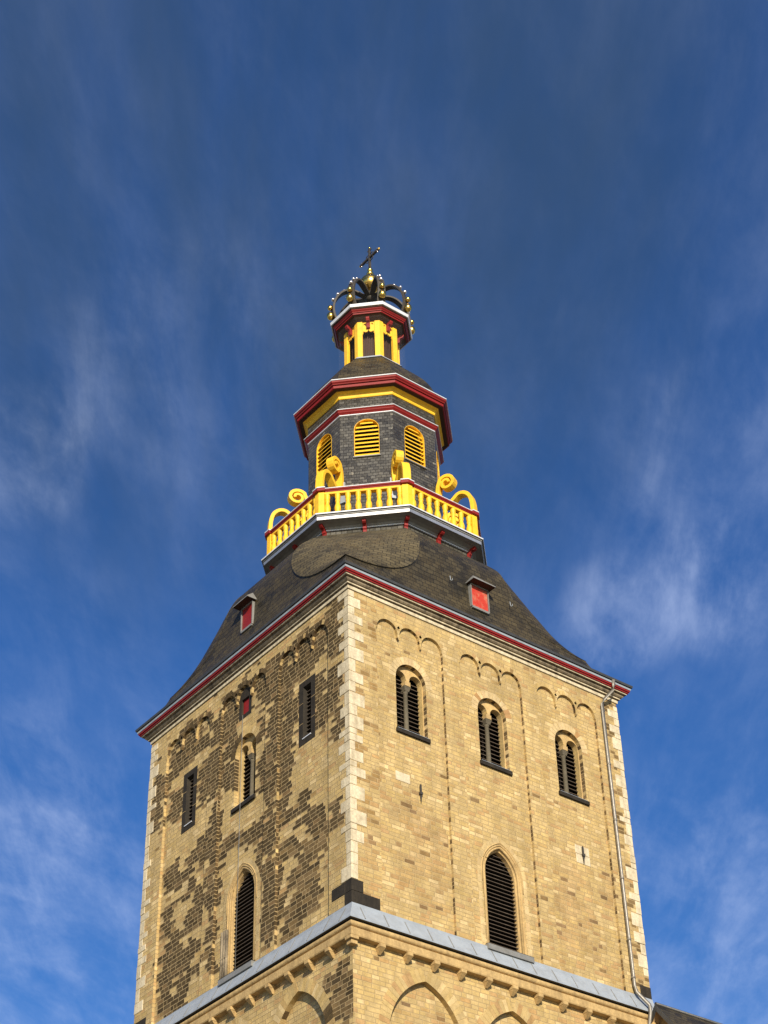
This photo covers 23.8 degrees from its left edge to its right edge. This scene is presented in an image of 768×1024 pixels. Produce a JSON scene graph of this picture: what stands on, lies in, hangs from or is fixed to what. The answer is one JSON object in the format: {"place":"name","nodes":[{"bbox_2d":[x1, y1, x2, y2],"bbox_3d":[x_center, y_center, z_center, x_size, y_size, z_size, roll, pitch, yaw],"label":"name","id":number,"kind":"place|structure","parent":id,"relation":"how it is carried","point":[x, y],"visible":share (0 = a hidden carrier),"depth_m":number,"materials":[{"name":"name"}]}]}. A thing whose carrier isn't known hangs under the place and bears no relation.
{"place":"outdoors","nodes":[
{"label":"outdoors","id":0,"kind":"place"},
{"bbox_2d":[0,0,767,1023],"label":"sky","id":1,"kind":"structure","parent":0,"point":[567,199],"materials":[{"name":"blue"}]},
{"bbox_2d":[134,247,657,1023],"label":"church tower","id":2,"kind":"structure","parent":0,"point":[380,733],"depth_m":54.77,"materials":[{"name":"stone"}]},
{"bbox_2d":[181,765,197,834],"bbox_3d":[-6.042,9.195,57.993,0.385,2.150,0.800,25,-45,-29],"label":"slit window","id":3,"kind":"structure","parent":2,"relation":"in","point":[190,778],"depth_m":57.99,"materials":[{"name":"stone"}]},
{"bbox_2d":[218,858,259,985],"bbox_3d":[-4.064,11.751,52.737,0.570,3.764,1.947,25,-45,-29],"label":"lancet window","id":4,"kind":"structure","parent":2,"relation":"in","point":[247,881],"depth_m":52.84,"materials":[{"name":"stone"}]},
{"bbox_2d":[230,725,260,814],"bbox_3d":[-4.043,7.883,55.931,0.660,2.751,1.660,25,-45,-29],"label":"twin window","id":5,"kind":"structure","parent":2,"relation":"in","point":[249,740],"depth_m":56.21,"materials":[{"name":"stone"}]},
{"bbox_2d":[239,687,251,721],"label":"shuttered window","id":6,"kind":"structure","parent":2,"relation":"in","point":[245,705],"depth_m":57.36,"materials":[{"name":"red paint"}]},
{"bbox_2d":[299,673,314,747],"bbox_3d":[-2.146,5.938,54.130,0.385,2.210,0.820,25,-45,-29],"label":"slit window","id":7,"kind":"structure","parent":2,"relation":"in","point":[306,688],"depth_m":54.14,"materials":[{"name":"stone"}]},
{"bbox_2d":[389,657,431,743],"bbox_3d":[0.645,5.623,54.153,1.652,2.767,0.660,25,-45,-29],"label":"twin window","id":8,"kind":"structure","parent":2,"relation":"in","point":[405,703],"depth_m":54.40,"materials":[{"name":"stone"}]},
{"bbox_2d":[471,690,512,775],"bbox_3d":[3.165,6.790,55.710,1.646,2.762,0.660,25,-45,-29],"label":"twin window","id":9,"kind":"structure","parent":2,"relation":"in","point":[487,704],"depth_m":55.95,"materials":[{"name":"stone"}]},
{"bbox_2d":[477,838,534,962],"bbox_3d":[3.355,11.054,52.120,1.896,3.753,0.570,25,-45,-29],"label":"lancet window","id":10,"kind":"structure","parent":2,"relation":"in","point":[499,861],"depth_m":52.24,"materials":[{"name":"stone"}]},
{"bbox_2d":[549,722,589,805],"bbox_3d":[5.660,7.939,57.257,1.647,2.774,0.660,25,-45,-29],"label":"twin window","id":11,"kind":"structure","parent":2,"relation":"in","point":[564,736],"depth_m":57.50,"materials":[{"name":"stone"}]},
{"label":"ground","id":12,"kind":"structure","parent":0,"visible":0},
{"bbox_2d":[652,1002,721,1023],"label":"church wing","id":13,"kind":"structure","parent":12,"relation":"on","point":[663,1014],"depth_m":53.01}
]}

